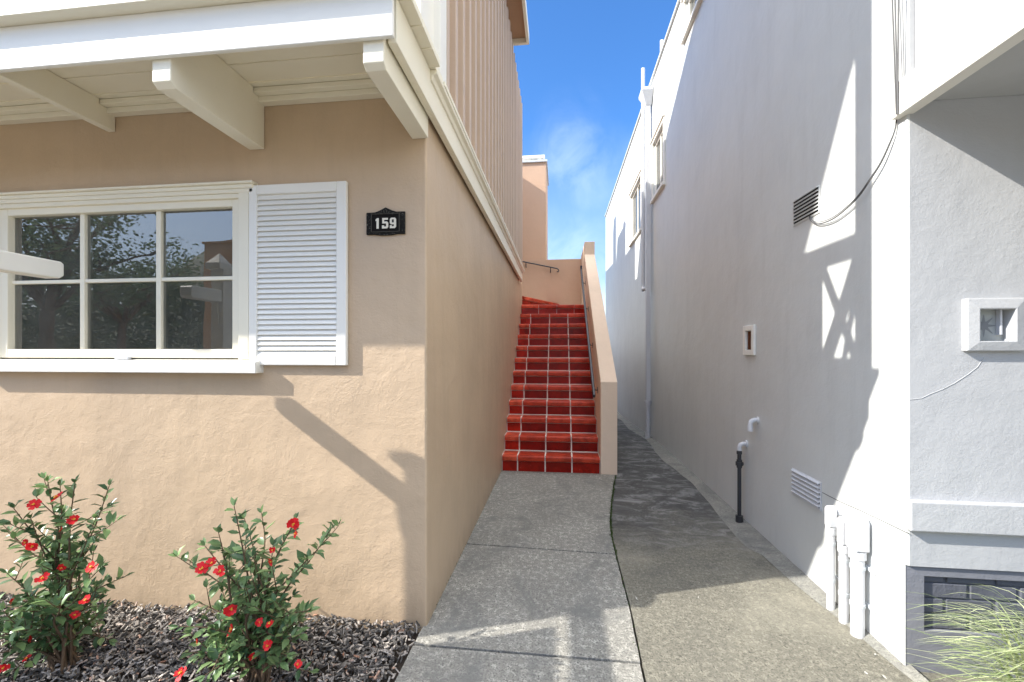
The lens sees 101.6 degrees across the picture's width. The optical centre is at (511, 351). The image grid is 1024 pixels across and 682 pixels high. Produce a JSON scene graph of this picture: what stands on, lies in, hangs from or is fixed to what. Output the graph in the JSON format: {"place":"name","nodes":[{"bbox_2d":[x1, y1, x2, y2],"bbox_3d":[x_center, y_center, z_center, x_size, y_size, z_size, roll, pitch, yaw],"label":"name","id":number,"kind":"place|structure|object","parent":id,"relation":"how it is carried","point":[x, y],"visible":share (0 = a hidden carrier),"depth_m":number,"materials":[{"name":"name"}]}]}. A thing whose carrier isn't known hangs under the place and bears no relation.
{"place":"outdoors","nodes":[
{"label":"outdoors","id":0,"kind":"place"},
{"bbox_2d":[0,523,644,681],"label":"ground","id":1,"kind":"structure","parent":0,"point":[399,666],"depth_m":2.09,"materials":[{"name":"grey gravel"}]},
{"bbox_2d":[0,250,63,278],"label":"sign post","id":2,"kind":"object","parent":1,"relation":"on","point":[18,264],"visible":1,"depth_m":2.00,"materials":[{"name":"white paint"}]},
{"bbox_2d":[0,472,133,679],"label":"camellia shrub","id":3,"kind":"object","parent":1,"relation":"on","point":[57,609],"visible":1,"depth_m":1.93,"materials":[{"name":"green plant"}]},
{"bbox_2d":[167,497,343,681],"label":"camellia shrub","id":4,"kind":"object","parent":1,"relation":"on","point":[259,626],"visible":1,"depth_m":1.81,"materials":[{"name":"green plant"}]},
{"bbox_2d":[0,0,528,631],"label":"stucco house","id":5,"kind":"structure","parent":1,"relation":"on","point":[234,302],"depth_m":2.40,"materials":[{"name":"beige paint"}]},
{"bbox_2d":[0,180,263,372],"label":"window","id":6,"kind":"structure","parent":5,"relation":"in","point":[151,271],"depth_m":2.50,"materials":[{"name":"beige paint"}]},
{"bbox_2d":[366,207,404,235],"bbox_3d":[-0.693,-0.712,2.293,0.220,0.153,0.016,0,0,6],"label":"house number plaque","id":7,"kind":"object","parent":5,"relation":"attached to","point":[385,221],"visible":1,"depth_m":2.29,"materials":[{"name":"black metal"}]},
{"bbox_2d":[522,155,548,259],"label":"house","id":8,"kind":"structure","parent":1,"relation":"on","point":[535,181],"depth_m":9.85,"materials":[{"name":"beige paint"}]},
{"bbox_2d":[502,242,616,474],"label":"staircase","id":9,"kind":"structure","parent":1,"relation":"on","point":[562,416],"depth_m":6.16,"materials":[{"name":"red tile"}]},
{"bbox_2d":[605,0,1023,679],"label":"white house","id":10,"kind":"structure","parent":1,"relation":"on","point":[863,354],"depth_m":2.35,"materials":[{"name":"paint"}]},
{"bbox_2d":[628,169,640,246],"bbox_3d":[2.645,-2.976,8.870,0.120,1.203,1.404,0,0,6],"label":"window","id":11,"kind":"structure","parent":10,"relation":"in","point":[636,199],"depth_m":9.08,"materials":[{"name":"white paint"}]},
{"bbox_2d":[641,67,644,291],"bbox_3d":[2.437,-3.175,7.678,0.100,4.151,0.224,0,0,-14],"label":"vent pipe","id":12,"kind":"object","parent":10,"relation":"attached to","point":[642,188],"visible":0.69,"depth_m":7.73,"materials":[{"name":"white metal"}]},
{"bbox_2d":[639,86,653,438],"bbox_3d":[2.355,-1.506,7.345,0.195,6.123,0.300,0,0,6],"label":"downspout","id":13,"kind":"object","parent":10,"relation":"attached to","point":[645,96],"visible":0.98,"depth_m":7.30,"materials":[{"name":"white metal"}]},
{"bbox_2d":[650,114,664,203],"bbox_3d":[2.417,-3.103,6.851,0.120,1.078,0.896,0,0,6],"label":"window","id":14,"kind":"structure","parent":10,"relation":"in","point":[660,144],"depth_m":6.92,"materials":[{"name":"white paint"}]},
{"bbox_2d":[680,0,701,44],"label":"window","id":15,"kind":"structure","parent":10,"relation":"in","point":[693,5],"depth_m":5.31,"materials":[{"name":"white paint"}]},
{"bbox_2d":[735,440,747,522],"bbox_3d":[1.994,1.146,3.637,0.089,0.749,0.066,0,0,6],"label":"gas riser","id":16,"kind":"object","parent":10,"relation":"attached to","point":[739,463],"visible":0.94,"depth_m":3.62,"materials":[{"name":"black metal"}]},
{"bbox_2d":[747,417,758,431],"bbox_3d":[1.974,0.596,3.429,0.082,0.118,0.056,0,0,6],"label":"pipe elbow","id":17,"kind":"object","parent":10,"relation":"attached to","point":[751,422],"visible":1,"depth_m":3.41,"materials":[{"name":"white plastic"}]},
{"bbox_2d":[825,505,841,610],"bbox_3d":[1.865,1.214,2.428,0.075,0.633,0.102,0,0,6],"label":"conduit pipe","id":18,"kind":"object","parent":10,"relation":"attached to","point":[832,512],"visible":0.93,"depth_m":2.41,"materials":[{"name":"white plastic"}]},
{"bbox_2d":[837,516,849,624],"bbox_3d":[1.851,1.223,2.317,0.078,0.613,0.106,0,0,6],"label":"conduit pipe","id":19,"kind":"object","parent":10,"relation":"attached to","point":[844,561],"visible":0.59,"depth_m":2.30,"materials":[{"name":"white plastic"}]},
{"bbox_2d":[809,0,898,223],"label":"hanging cable","id":20,"kind":"object","parent":10,"relation":"hanging from","point":[896,53],"visible":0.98,"depth_m":1.97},
{"bbox_2d":[846,515,875,638],"bbox_3d":[1.834,1.202,2.212,0.088,0.655,0.122,0,0,6],"label":"conduit pipe","id":21,"kind":"object","parent":10,"relation":"attached to","point":[858,535],"visible":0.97,"depth_m":2.19,"materials":[{"name":"white plastic"}]},
{"bbox_2d":[962,298,1023,350],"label":"window","id":22,"kind":"structure","parent":10,"relation":"in","point":[988,324],"depth_m":1.90,"materials":[{"name":"white paint"}]},
{"bbox_2d":[395,471,643,681],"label":"walkway","id":23,"kind":"structure","parent":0,"point":[534,590],"depth_m":2.54,"materials":[{"name":"concrete"}]},
{"bbox_2d":[514,0,676,315],"label":"sky","id":24,"kind":"structure","parent":0,"point":[579,70],"materials":[{"name":"blue"}]},
{"bbox_2d":[611,418,956,681],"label":"alley pavement","id":25,"kind":"structure","parent":0,"point":[711,597],"depth_m":2.50,"materials":[{"name":"concrete"}]},
{"bbox_2d":[442,475,639,655],"bbox_3d":[0.376,1.497,3.448,1.429,0.030,3.466,0,0,6],"label":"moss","id":26,"kind":"object","parent":25,"relation":"on","point":[611,509],"visible":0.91,"depth_m":3.56,"materials":[{"name":"green plant"}]},
{"bbox_2d":[617,412,928,681],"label":"kerb","id":27,"kind":"structure","parent":25,"relation":"on","point":[748,535],"depth_m":3.22,"materials":[{"name":"concrete"}]},
{"bbox_2d":[948,674,1022,681],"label":"forecourt","id":28,"kind":"structure","parent":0,"point":[956,677],"depth_m":1.92,"materials":[{"name":"concrete"}]},
{"bbox_2d":[880,583,1023,681],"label":"ornamental grass","id":29,"kind":"object","parent":28,"relation":"on","point":[1010,650],"depth_m":1.54,"materials":[{"name":"green plant"}]}
]}

